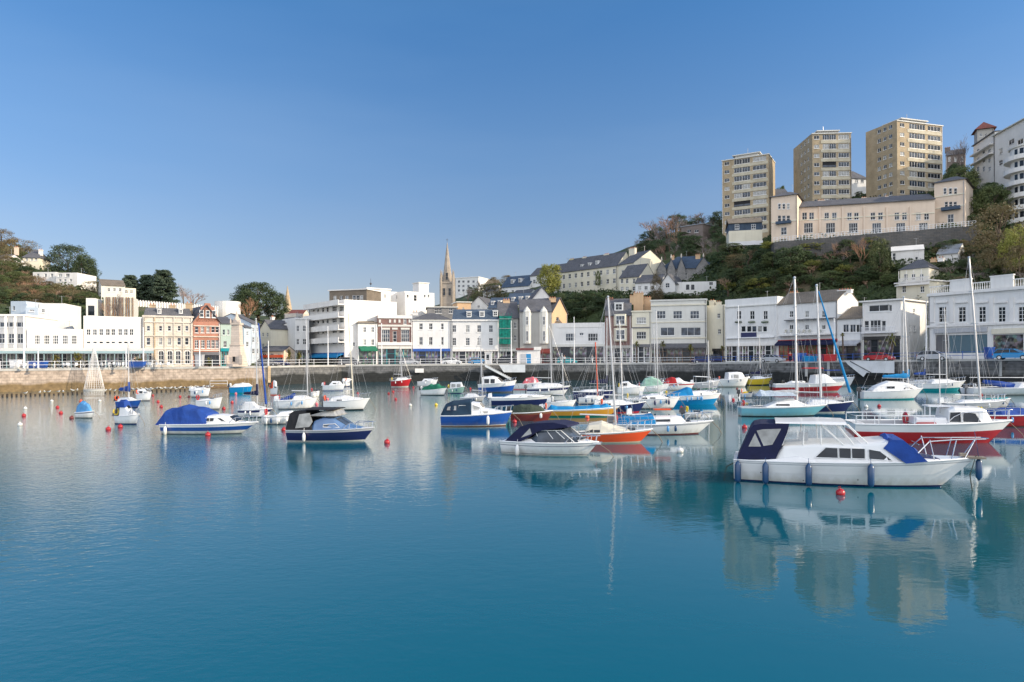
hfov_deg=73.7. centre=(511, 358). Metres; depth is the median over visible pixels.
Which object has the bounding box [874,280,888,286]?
broadleaf tree
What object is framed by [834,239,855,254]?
oak tree
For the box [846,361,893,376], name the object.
slipway
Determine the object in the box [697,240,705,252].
bare tree
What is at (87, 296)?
broadleaf tree
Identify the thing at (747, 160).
window
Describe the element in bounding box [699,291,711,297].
broadleaf tree
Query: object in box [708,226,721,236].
oak tree
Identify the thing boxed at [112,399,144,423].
motor boat
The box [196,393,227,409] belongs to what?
motor boat
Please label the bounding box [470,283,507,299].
broadleaf tree
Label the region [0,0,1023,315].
sky
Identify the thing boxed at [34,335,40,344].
window
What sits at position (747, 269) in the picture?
oak tree
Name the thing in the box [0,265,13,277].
broadleaf tree
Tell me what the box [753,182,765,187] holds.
window
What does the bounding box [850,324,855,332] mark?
window
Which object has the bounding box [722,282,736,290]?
broadleaf tree
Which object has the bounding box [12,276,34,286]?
broadleaf tree
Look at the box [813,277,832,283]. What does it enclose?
oak tree
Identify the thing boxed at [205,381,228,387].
pontoon
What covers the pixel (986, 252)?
broadleaf tree
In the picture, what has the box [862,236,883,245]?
broadleaf tree
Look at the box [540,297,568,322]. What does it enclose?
house
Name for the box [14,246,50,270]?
house
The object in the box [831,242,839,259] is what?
bare tree
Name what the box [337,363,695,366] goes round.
promenade
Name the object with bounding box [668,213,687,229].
oak tree
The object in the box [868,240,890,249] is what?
broadleaf tree
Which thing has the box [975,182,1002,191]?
oak tree
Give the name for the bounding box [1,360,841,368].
pavement
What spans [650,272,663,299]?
broadleaf tree
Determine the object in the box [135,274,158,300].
conifer tree
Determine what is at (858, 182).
house
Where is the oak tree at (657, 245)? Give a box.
[647,239,669,252]
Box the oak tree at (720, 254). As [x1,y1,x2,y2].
[710,252,733,262]
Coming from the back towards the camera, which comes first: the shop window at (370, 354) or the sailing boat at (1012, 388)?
the shop window at (370, 354)
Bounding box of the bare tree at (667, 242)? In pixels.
[664,237,671,251]
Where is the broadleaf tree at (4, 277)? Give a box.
[0,275,11,283]
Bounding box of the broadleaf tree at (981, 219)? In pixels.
[971,213,992,223]
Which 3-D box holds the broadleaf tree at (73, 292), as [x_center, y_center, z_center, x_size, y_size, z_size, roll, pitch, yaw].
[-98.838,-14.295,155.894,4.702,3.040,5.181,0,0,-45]
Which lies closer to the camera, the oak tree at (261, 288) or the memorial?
the memorial
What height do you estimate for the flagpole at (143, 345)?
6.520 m
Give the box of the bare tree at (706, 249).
[698,247,712,257]
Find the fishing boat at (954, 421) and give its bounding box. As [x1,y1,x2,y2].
[844,354,1023,442]
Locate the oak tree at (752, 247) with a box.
[742,245,760,257]
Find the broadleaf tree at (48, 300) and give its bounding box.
[33,293,55,302]
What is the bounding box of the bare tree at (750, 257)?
[747,249,756,264]
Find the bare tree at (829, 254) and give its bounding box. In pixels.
[819,252,840,259]
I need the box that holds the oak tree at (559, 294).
[557,293,566,300]
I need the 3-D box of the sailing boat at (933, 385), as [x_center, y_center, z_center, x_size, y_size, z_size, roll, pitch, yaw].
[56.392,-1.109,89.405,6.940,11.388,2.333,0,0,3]
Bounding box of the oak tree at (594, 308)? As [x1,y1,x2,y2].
[585,306,602,311]
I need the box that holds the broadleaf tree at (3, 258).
[0,255,13,266]
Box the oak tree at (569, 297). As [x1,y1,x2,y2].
[564,296,577,302]
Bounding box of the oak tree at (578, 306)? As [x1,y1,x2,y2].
[566,302,584,308]
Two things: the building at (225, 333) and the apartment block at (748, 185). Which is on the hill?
the apartment block at (748, 185)
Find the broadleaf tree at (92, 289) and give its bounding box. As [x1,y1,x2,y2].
[80,281,99,292]
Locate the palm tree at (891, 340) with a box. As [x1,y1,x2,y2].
[884,334,896,355]
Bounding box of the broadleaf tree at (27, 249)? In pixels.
[0,238,42,252]
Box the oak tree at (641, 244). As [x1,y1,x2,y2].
[634,240,653,250]
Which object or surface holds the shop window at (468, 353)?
in the building at (470, 327)
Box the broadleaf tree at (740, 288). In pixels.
[736,285,749,291]
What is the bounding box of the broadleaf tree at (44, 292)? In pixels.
[35,288,56,297]
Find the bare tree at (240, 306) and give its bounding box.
[237,297,258,317]
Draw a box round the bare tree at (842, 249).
[835,246,848,259]
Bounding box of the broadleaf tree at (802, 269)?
[792,264,811,275]
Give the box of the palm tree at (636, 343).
[633,341,639,362]
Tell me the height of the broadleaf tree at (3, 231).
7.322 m
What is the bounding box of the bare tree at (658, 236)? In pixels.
[648,222,668,239]
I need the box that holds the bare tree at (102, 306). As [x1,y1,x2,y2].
[100,300,116,315]
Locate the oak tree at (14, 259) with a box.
[11,257,24,264]
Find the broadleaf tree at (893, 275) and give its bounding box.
[879,274,899,283]
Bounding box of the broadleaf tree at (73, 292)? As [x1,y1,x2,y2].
[67,289,88,301]
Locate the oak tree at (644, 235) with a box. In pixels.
[638,231,654,239]
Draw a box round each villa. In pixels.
[657,253,709,281]
[891,238,923,263]
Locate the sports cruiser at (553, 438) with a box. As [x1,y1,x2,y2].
[499,419,613,456]
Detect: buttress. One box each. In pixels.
[268,366,270,382]
[805,362,807,375]
[827,361,829,375]
[999,361,1001,375]
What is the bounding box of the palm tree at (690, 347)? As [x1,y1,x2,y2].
[687,344,694,362]
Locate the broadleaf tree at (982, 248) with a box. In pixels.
[970,245,995,253]
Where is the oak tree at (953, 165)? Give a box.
[944,162,969,178]
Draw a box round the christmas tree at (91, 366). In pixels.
[83,344,104,390]
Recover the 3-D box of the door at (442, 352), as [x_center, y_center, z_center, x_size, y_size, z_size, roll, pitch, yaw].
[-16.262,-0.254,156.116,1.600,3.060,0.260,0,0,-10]
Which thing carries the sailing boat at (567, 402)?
on the water
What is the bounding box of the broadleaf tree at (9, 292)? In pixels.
[1,289,22,298]
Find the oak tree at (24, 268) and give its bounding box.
[15,266,37,276]
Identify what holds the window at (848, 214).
in the terraced house at (839, 216)
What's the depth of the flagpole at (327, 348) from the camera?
135.97 m
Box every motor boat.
[74,401,99,417]
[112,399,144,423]
[136,388,155,400]
[189,385,213,396]
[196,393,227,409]
[227,383,255,392]
[259,408,292,424]
[269,380,279,394]
[274,393,295,399]
[311,389,322,396]
[321,381,348,390]
[342,378,351,386]
[417,377,438,385]
[419,384,449,394]
[448,382,467,392]
[477,376,519,392]
[488,391,554,405]
[513,377,541,389]
[617,381,645,394]
[625,393,685,408]
[639,376,671,392]
[659,387,725,404]
[660,377,697,389]
[690,376,721,388]
[714,372,751,386]
[769,367,844,391]
[824,370,857,385]
[978,394,1015,406]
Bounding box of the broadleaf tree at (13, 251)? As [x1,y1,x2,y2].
[1,246,24,256]
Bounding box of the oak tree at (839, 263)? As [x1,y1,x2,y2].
[819,259,844,269]
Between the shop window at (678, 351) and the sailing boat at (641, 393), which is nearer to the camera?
the sailing boat at (641, 393)
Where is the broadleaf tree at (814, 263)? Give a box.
[804,260,821,271]
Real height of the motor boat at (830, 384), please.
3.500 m
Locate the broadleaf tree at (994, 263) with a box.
[979,260,1004,270]
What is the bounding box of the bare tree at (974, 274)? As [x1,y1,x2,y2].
[967,271,984,278]
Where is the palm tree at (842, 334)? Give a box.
[840,333,843,359]
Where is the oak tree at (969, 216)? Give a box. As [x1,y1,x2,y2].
[967,215,983,225]
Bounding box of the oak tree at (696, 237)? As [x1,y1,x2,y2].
[682,234,704,247]
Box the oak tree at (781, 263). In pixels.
[770,246,807,269]
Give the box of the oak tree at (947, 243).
[934,239,959,249]
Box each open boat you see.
[505,404,558,420]
[539,403,625,416]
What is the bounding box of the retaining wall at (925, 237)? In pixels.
[771,221,976,262]
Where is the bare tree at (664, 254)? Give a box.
[657,245,665,259]
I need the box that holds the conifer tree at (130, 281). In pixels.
[122,275,142,297]
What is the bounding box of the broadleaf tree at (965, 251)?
[956,247,974,256]
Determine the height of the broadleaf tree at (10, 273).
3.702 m
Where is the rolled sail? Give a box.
[258,323,266,403]
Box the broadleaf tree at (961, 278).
[947,276,976,284]
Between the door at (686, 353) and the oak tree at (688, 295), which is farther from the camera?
the oak tree at (688, 295)
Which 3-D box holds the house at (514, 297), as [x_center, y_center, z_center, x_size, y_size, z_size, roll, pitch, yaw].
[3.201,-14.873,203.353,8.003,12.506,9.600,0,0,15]
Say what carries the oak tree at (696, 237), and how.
on the hill
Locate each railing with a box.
[0,359,267,367]
[286,357,694,364]
[695,351,983,361]
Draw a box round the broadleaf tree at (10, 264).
[0,260,20,271]
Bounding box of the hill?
[0,172,1023,365]
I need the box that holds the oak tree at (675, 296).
[668,293,685,298]
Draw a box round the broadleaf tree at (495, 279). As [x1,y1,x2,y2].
[487,277,500,283]
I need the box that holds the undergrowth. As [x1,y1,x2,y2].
[0,181,1023,322]
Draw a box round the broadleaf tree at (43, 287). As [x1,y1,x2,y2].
[35,285,54,294]
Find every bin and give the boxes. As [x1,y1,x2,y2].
[27,362,47,368]
[793,353,806,361]
[801,356,817,361]
[983,347,994,358]
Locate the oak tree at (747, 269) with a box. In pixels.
[743,263,760,274]
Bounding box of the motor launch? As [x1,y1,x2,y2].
[440,399,522,426]
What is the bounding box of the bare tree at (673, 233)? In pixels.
[666,229,680,243]
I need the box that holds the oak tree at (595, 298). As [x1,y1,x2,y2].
[592,297,605,304]
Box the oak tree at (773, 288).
[769,287,784,294]
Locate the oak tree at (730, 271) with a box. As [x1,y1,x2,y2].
[723,268,741,283]
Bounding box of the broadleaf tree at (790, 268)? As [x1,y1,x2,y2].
[782,265,800,275]
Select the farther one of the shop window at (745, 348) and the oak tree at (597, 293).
the oak tree at (597, 293)
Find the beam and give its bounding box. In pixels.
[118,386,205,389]
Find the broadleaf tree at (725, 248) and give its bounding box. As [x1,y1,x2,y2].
[716,243,742,251]
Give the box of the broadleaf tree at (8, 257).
[0,254,12,261]
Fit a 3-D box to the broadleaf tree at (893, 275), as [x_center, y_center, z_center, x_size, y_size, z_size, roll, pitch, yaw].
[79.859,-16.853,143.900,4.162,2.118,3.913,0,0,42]
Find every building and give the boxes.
[0,314,57,368]
[11,301,37,313]
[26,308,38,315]
[26,321,83,367]
[38,296,80,328]
[83,311,142,367]
[86,298,101,315]
[104,297,137,316]
[142,302,193,366]
[192,303,220,366]
[217,317,230,365]
[328,288,382,300]
[361,283,391,301]
[377,315,411,363]
[391,292,396,301]
[397,282,433,318]
[426,306,457,351]
[451,301,471,308]
[451,309,498,363]
[496,299,519,362]
[519,297,555,362]
[552,322,604,362]
[605,294,636,362]
[631,291,651,362]
[650,298,707,362]
[707,299,724,358]
[858,298,927,359]
[927,274,1023,358]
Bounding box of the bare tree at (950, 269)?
[940,265,961,276]
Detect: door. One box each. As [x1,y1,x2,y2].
[0,354,2,368]
[18,354,22,367]
[35,354,42,360]
[59,354,66,367]
[93,354,101,366]
[118,354,124,366]
[204,355,210,365]
[387,349,394,363]
[419,351,425,363]
[438,351,443,363]
[459,351,465,362]
[478,351,484,363]
[526,354,530,362]
[561,347,569,357]
[587,347,594,362]
[614,348,621,362]
[638,347,643,362]
[660,349,667,362]
[683,348,689,361]
[732,346,736,360]
[748,346,753,360]
[765,345,770,354]
[788,345,794,360]
[817,345,826,360]
[846,346,853,359]
[871,340,877,351]
[893,339,899,359]
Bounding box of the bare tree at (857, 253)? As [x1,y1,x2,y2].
[851,237,873,270]
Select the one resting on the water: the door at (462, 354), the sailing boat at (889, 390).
the sailing boat at (889, 390)
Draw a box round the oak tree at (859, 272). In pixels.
[854,265,878,278]
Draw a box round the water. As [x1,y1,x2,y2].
[0,380,1023,681]
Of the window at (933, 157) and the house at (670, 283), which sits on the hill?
the house at (670, 283)
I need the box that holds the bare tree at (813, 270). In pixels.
[804,266,818,275]
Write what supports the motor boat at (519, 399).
on the water
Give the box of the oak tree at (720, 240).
[710,233,725,243]
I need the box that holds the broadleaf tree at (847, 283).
[837,277,854,286]
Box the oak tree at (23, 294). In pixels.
[10,292,36,301]
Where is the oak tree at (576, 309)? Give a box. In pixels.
[570,308,583,315]
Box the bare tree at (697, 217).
[687,214,710,221]
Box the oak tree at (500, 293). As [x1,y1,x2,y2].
[495,290,505,296]
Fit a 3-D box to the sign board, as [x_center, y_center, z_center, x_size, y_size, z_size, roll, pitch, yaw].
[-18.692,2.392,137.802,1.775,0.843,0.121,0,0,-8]
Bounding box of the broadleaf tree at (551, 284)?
[535,264,562,295]
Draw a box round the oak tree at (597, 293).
[587,292,603,298]
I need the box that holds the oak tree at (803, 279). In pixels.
[796,276,814,282]
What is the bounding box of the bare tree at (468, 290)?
[458,288,476,301]
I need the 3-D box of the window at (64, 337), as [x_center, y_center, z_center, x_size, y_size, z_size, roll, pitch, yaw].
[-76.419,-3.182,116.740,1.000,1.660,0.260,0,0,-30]
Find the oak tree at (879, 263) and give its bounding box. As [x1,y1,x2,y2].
[869,259,896,270]
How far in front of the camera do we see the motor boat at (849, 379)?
103.91 m
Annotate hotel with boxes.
[303,299,396,364]
[970,130,1000,187]
[991,118,1023,186]
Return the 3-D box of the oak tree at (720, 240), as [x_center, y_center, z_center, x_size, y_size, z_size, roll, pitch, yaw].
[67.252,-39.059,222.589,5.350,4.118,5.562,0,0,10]
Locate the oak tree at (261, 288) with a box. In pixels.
[229,281,290,320]
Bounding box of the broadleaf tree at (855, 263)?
[852,262,864,267]
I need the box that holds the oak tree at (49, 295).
[41,293,68,303]
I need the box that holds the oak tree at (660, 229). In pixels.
[650,226,664,237]
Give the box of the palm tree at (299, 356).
[295,351,302,364]
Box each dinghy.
[626,408,650,415]
[679,406,708,417]
[737,389,757,397]
[782,380,804,382]
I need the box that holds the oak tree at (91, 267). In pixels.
[67,255,101,280]
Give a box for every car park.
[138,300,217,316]
[214,301,240,316]
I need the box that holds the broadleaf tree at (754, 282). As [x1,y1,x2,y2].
[745,277,773,288]
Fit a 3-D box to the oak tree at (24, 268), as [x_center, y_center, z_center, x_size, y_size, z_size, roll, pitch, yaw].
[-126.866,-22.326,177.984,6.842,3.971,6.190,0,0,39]
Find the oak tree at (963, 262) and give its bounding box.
[954,257,983,269]
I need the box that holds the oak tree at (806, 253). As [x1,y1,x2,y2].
[797,250,813,261]
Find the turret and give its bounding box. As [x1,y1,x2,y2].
[971,122,996,143]
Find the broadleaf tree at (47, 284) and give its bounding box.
[39,281,54,288]
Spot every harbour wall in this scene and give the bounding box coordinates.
[0,366,267,391]
[268,363,694,384]
[695,358,1023,386]
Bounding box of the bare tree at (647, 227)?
[639,221,663,234]
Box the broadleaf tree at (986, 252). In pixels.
[971,248,1007,273]
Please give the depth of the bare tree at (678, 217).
262.17 m
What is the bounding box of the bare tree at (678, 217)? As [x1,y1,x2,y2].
[657,212,692,231]
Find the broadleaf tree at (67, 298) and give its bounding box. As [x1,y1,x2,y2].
[55,296,72,304]
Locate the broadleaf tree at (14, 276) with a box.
[12,273,31,281]
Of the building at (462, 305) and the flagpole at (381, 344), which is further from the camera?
the building at (462, 305)
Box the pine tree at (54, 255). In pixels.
[44,243,96,273]
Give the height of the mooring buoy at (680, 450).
0.398 m
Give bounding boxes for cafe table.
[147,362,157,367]
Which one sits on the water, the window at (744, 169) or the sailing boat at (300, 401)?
the sailing boat at (300, 401)
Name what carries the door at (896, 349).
in the building at (880, 317)
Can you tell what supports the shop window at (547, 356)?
in the building at (535, 319)
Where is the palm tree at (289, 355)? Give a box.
[284,349,292,361]
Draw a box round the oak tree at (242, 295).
[231,290,261,316]
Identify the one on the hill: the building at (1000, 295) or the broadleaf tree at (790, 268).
the broadleaf tree at (790, 268)
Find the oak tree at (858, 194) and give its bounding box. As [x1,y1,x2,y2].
[854,191,863,196]
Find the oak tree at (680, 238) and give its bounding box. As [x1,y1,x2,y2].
[674,235,694,248]
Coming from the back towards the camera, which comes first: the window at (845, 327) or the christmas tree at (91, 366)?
the window at (845, 327)
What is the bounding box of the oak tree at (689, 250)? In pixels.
[681,244,697,255]
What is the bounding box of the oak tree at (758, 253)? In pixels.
[750,249,771,257]
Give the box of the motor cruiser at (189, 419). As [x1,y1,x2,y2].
[155,404,258,434]
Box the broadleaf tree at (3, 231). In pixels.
[0,229,18,247]
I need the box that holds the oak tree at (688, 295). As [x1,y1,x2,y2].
[683,293,695,298]
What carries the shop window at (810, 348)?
in the building at (837, 303)
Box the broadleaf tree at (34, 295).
[18,293,45,301]
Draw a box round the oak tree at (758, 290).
[754,287,765,292]
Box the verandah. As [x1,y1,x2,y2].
[0,348,153,368]
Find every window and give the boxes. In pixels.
[0,322,7,327]
[0,334,4,342]
[2,354,9,367]
[8,322,25,327]
[9,334,16,342]
[10,354,17,359]
[17,334,25,343]
[28,354,33,360]
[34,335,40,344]
[43,335,49,344]
[43,354,50,367]
[51,354,58,367]
[52,335,58,344]
[62,335,68,344]
[67,354,74,367]
[70,335,76,344]
[85,354,92,366]
[86,329,90,335]
[88,306,94,315]
[92,329,97,335]
[102,354,109,366]
[110,354,117,366]
[127,354,133,366]
[129,329,133,335]
[134,354,141,360]
[146,353,151,364]
[158,350,163,364]
[166,350,172,362]
[175,350,180,362]
[177,338,181,345]
[184,350,190,362]
[199,310,203,317]
[201,340,204,348]
[205,310,209,317]
[211,340,214,347]
[211,355,218,365]
[215,340,218,347]
[221,351,225,365]
[302,353,307,363]
[323,358,329,364]
[330,358,336,363]
[359,349,366,363]
[367,351,375,363]
[379,349,386,363]
[382,330,389,341]
[393,331,396,341]
[395,349,402,363]
[401,330,408,341]
[403,349,410,357]
[413,351,418,360]
[419,337,422,345]
[425,351,431,363]
[429,337,432,345]
[432,351,437,363]
[444,351,449,363]
[453,351,458,363]
[465,325,469,332]
[466,338,469,345]
[466,351,471,363]
[472,351,478,363]
[477,325,481,332]
[489,325,492,332]
[489,338,492,345]
[492,351,497,362]
[500,351,505,356]
[512,351,516,362]
[523,306,531,343]
[539,306,547,343]
[543,354,549,362]
[552,347,560,362]
[565,333,573,341]
[570,347,577,362]
[578,347,586,362]
[588,333,597,341]
[595,346,603,362]
[607,348,613,362]
[614,314,626,325]
[614,328,626,340]
[622,348,630,362]
[633,347,637,361]
[636,332,645,339]
[637,317,645,323]
[644,347,649,362]
[651,349,659,362]
[657,311,665,318]
[661,327,673,335]
[667,348,674,362]
[673,311,681,318]
[675,348,682,362]
[681,327,700,335]
[685,284,689,290]
[690,311,698,318]
[691,348,697,358]
[698,348,704,355]
[713,351,721,355]
[726,346,731,360]
[734,159,741,164]
[734,168,741,173]
[734,176,741,181]
[734,184,741,189]
[734,193,741,198]
[734,210,741,215]
[737,346,742,360]
[740,326,745,332]
[742,158,749,163]
[742,166,749,172]
[742,175,749,180]
[742,183,749,188]
[742,192,749,197]
[742,209,749,214]
[743,346,747,360]
[750,311,754,319]
[752,164,765,170]
[753,156,765,161]
[753,173,766,178]
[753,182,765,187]
[753,190,766,195]
[753,199,765,204]
[753,207,765,212]
[753,216,766,220]
[754,346,759,360]
[757,326,762,332]
[760,346,764,356]
[763,311,767,319]
[771,345,776,354]
[779,346,787,360]
[780,227,786,235]
[797,345,806,352]
[802,212,806,219]
[804,223,812,233]
[807,345,816,355]
[809,212,813,220]
[822,153,828,158]
[822,171,829,176]
[823,135,828,139]
[823,144,828,148]
[823,180,829,185]
[823,189,828,193]
[824,213,828,219]
[826,223,834,233]
[827,343,836,360]
[829,134,835,139]
[829,144,835,148]
[829,153,835,157]
[830,171,835,176]
[830,180,836,185]
[830,189,836,194]
[832,212,836,219]
[838,134,848,139]
[838,144,849,148]
[838,153,849,157]
[838,162,849,166]
[838,171,848,175]
[838,346,846,360]
[839,180,848,184]
[839,189,848,193]
[842,324,848,332]
[847,212,851,219]
[849,223,857,232]
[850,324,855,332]
[854,212,858,219]
[854,343,861,359]
[856,324,861,332]
[864,340,870,355]
[865,321,869,331]
[868,304,889,312]
[870,320,880,331]
[872,223,880,232]
[878,212,882,219]
[878,340,884,352]
[881,321,885,331]
[885,339,890,355]
[896,223,904,231]
[902,212,906,220]
[909,123,916,129]
[909,133,916,138]
[909,142,916,148]
[909,152,916,157]
[909,161,916,167]
[909,171,916,176]
[910,181,917,186]
[910,190,916,194]
[916,212,920,220]
[917,124,924,130]
[917,134,924,139]
[917,143,925,149]
[917,153,924,158]
[917,162,925,168]
[918,172,924,177]
[918,181,925,187]
[919,223,927,229]
[924,212,928,220]
[928,126,939,131]
[928,135,940,141]
[928,145,939,150]
[928,154,940,160]
[928,164,940,169]
[928,173,939,178]
[938,307,946,322]
[948,214,953,222]
[957,307,965,322]
[979,307,985,322]
[998,307,1005,321]
[1019,160,1023,165]
[1019,172,1023,178]
[1019,185,1023,191]
[1019,198,1023,204]
[1019,210,1023,216]
[1019,307,1023,320]
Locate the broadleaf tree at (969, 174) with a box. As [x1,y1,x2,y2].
[946,164,980,189]
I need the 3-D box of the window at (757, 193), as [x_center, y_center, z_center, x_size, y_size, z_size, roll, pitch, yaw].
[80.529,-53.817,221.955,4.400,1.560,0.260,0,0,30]
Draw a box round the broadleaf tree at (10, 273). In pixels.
[4,271,27,282]
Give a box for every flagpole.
[22,322,25,368]
[36,346,40,368]
[124,346,127,367]
[143,327,144,367]
[198,340,201,366]
[327,326,328,364]
[380,323,382,364]
[440,322,440,363]
[510,325,512,363]
[738,305,738,361]
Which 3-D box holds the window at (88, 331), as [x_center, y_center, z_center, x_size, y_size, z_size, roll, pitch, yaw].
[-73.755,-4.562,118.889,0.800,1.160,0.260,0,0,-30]
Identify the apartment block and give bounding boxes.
[455,276,487,298]
[721,151,775,237]
[793,130,851,200]
[866,114,943,196]
[1003,143,1023,226]
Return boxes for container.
[129,361,146,367]
[820,354,836,360]
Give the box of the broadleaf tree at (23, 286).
[12,284,39,293]
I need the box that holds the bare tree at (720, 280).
[716,279,730,296]
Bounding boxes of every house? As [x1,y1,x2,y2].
[1,249,25,265]
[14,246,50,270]
[33,272,57,283]
[56,268,95,290]
[97,279,124,300]
[125,288,135,297]
[224,313,260,362]
[229,319,251,364]
[260,319,287,347]
[260,346,295,364]
[270,316,300,324]
[282,313,309,363]
[284,313,308,318]
[288,310,308,313]
[357,321,378,364]
[412,311,451,363]
[471,296,490,308]
[485,285,500,296]
[488,297,509,308]
[501,275,531,293]
[509,288,531,307]
[514,289,534,292]
[528,287,549,298]
[530,267,547,287]
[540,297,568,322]
[552,258,568,292]
[560,251,628,292]
[617,246,665,289]
[619,264,652,293]
[635,274,664,294]
[661,274,681,297]
[677,276,715,295]
[680,223,717,242]
[725,217,762,250]
[769,185,803,242]
[775,189,786,194]
[799,194,935,238]
[836,297,864,360]
[851,166,865,196]
[894,279,949,304]
[899,251,944,279]
[931,176,975,227]
[936,243,963,262]
[945,147,965,173]
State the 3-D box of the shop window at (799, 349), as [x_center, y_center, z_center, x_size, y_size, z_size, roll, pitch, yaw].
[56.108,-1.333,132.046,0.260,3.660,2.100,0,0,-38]
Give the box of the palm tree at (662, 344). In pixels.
[661,341,665,362]
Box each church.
[283,285,291,313]
[440,243,454,306]
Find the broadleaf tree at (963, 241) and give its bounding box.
[954,240,970,245]
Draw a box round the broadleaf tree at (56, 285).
[48,283,71,294]
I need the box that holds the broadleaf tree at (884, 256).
[867,238,894,278]
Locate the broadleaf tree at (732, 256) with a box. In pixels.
[722,253,747,267]
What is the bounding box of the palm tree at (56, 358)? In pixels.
[50,355,59,367]
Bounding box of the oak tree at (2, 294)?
[0,291,10,302]
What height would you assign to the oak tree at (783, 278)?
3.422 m
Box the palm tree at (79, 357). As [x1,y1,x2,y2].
[72,352,85,367]
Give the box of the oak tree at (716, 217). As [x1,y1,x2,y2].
[708,211,721,225]
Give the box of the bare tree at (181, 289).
[177,285,191,303]
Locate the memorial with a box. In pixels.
[225,311,247,366]
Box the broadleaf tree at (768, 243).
[759,241,778,248]
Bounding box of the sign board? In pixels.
[415,368,423,372]
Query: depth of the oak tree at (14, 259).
187.01 m
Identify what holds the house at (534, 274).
on the hill
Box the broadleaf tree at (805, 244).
[798,242,823,249]
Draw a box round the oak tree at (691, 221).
[684,218,706,224]
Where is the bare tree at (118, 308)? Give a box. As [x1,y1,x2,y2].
[109,292,128,316]
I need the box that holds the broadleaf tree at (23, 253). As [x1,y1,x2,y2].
[18,251,27,257]
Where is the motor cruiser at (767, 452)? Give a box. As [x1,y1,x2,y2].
[724,417,988,490]
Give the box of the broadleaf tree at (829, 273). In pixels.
[819,270,843,282]
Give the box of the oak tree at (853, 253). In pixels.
[848,249,868,258]
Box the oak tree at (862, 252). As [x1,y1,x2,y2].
[853,248,880,262]
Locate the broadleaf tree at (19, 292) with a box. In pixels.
[7,291,21,298]
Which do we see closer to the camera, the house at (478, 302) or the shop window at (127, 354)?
the shop window at (127, 354)
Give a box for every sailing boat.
[114,342,145,407]
[238,318,276,416]
[274,318,321,408]
[320,314,375,409]
[389,349,413,386]
[460,336,486,401]
[524,325,572,394]
[547,353,580,406]
[570,296,662,442]
[573,318,612,398]
[578,342,605,403]
[594,320,651,412]
[639,310,669,395]
[646,324,663,382]
[696,341,717,392]
[737,276,832,416]
[745,335,774,384]
[790,284,859,412]
[856,297,927,399]
[877,296,914,385]
[905,300,934,383]
[913,307,965,390]
[937,256,1009,408]
[960,289,1023,394]
[978,405,1023,426]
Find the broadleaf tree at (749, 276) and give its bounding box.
[739,275,758,285]
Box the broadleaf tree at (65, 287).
[61,284,76,293]
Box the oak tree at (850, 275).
[840,272,854,277]
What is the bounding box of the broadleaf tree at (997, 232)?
[986,230,1009,239]
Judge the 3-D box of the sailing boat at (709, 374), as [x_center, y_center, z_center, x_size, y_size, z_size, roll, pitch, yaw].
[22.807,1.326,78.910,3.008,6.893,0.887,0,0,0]
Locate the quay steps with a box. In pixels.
[485,365,524,379]
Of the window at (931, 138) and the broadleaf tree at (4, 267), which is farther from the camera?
the window at (931, 138)
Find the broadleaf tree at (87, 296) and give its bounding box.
[74,291,98,302]
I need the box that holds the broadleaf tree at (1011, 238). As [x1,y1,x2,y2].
[996,223,1023,271]
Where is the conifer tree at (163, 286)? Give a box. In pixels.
[143,269,180,303]
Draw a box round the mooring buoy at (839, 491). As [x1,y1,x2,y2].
[836,486,844,494]
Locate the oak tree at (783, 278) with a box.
[776,275,793,289]
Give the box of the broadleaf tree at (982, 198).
[969,184,1016,223]
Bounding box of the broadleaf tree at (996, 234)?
[963,201,1023,258]
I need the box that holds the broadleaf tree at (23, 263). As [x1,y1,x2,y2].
[11,262,31,270]
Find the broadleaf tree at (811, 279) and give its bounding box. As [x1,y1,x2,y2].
[805,277,817,283]
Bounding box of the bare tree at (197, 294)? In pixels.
[180,291,206,303]
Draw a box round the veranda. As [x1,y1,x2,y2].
[895,269,929,286]
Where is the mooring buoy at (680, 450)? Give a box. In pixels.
[677,446,683,452]
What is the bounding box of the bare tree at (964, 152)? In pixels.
[949,133,968,167]
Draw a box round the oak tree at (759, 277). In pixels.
[755,275,770,284]
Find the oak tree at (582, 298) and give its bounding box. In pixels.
[574,293,591,300]
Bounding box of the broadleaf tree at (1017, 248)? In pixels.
[1002,243,1023,279]
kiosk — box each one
[484,352,492,363]
[516,347,540,363]
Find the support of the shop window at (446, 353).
in the house at (426, 337)
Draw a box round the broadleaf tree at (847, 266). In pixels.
[834,264,853,276]
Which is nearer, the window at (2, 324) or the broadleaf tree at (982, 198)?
the window at (2, 324)
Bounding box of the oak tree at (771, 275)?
[762,270,784,283]
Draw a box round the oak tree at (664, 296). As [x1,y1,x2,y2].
[657,295,675,299]
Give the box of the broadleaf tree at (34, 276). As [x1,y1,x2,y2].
[18,275,46,288]
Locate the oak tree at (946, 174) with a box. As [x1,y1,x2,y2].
[942,168,953,179]
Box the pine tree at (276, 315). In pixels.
[262,292,288,319]
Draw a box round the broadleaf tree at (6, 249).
[0,247,16,255]
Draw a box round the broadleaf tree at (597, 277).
[595,271,600,286]
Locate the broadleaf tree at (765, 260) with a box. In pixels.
[759,252,782,266]
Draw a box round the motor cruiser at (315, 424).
[285,407,375,441]
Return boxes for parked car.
[257,359,279,365]
[270,359,289,365]
[338,357,360,364]
[399,358,419,363]
[442,358,461,363]
[468,358,484,363]
[493,356,513,363]
[557,357,576,362]
[691,356,713,362]
[706,355,724,361]
[759,355,785,362]
[863,352,895,360]
[917,351,951,360]
[992,349,1023,359]
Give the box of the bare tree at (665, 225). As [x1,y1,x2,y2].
[658,216,676,241]
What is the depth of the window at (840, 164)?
207.96 m
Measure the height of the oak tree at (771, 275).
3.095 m
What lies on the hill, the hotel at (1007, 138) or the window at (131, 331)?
the hotel at (1007, 138)

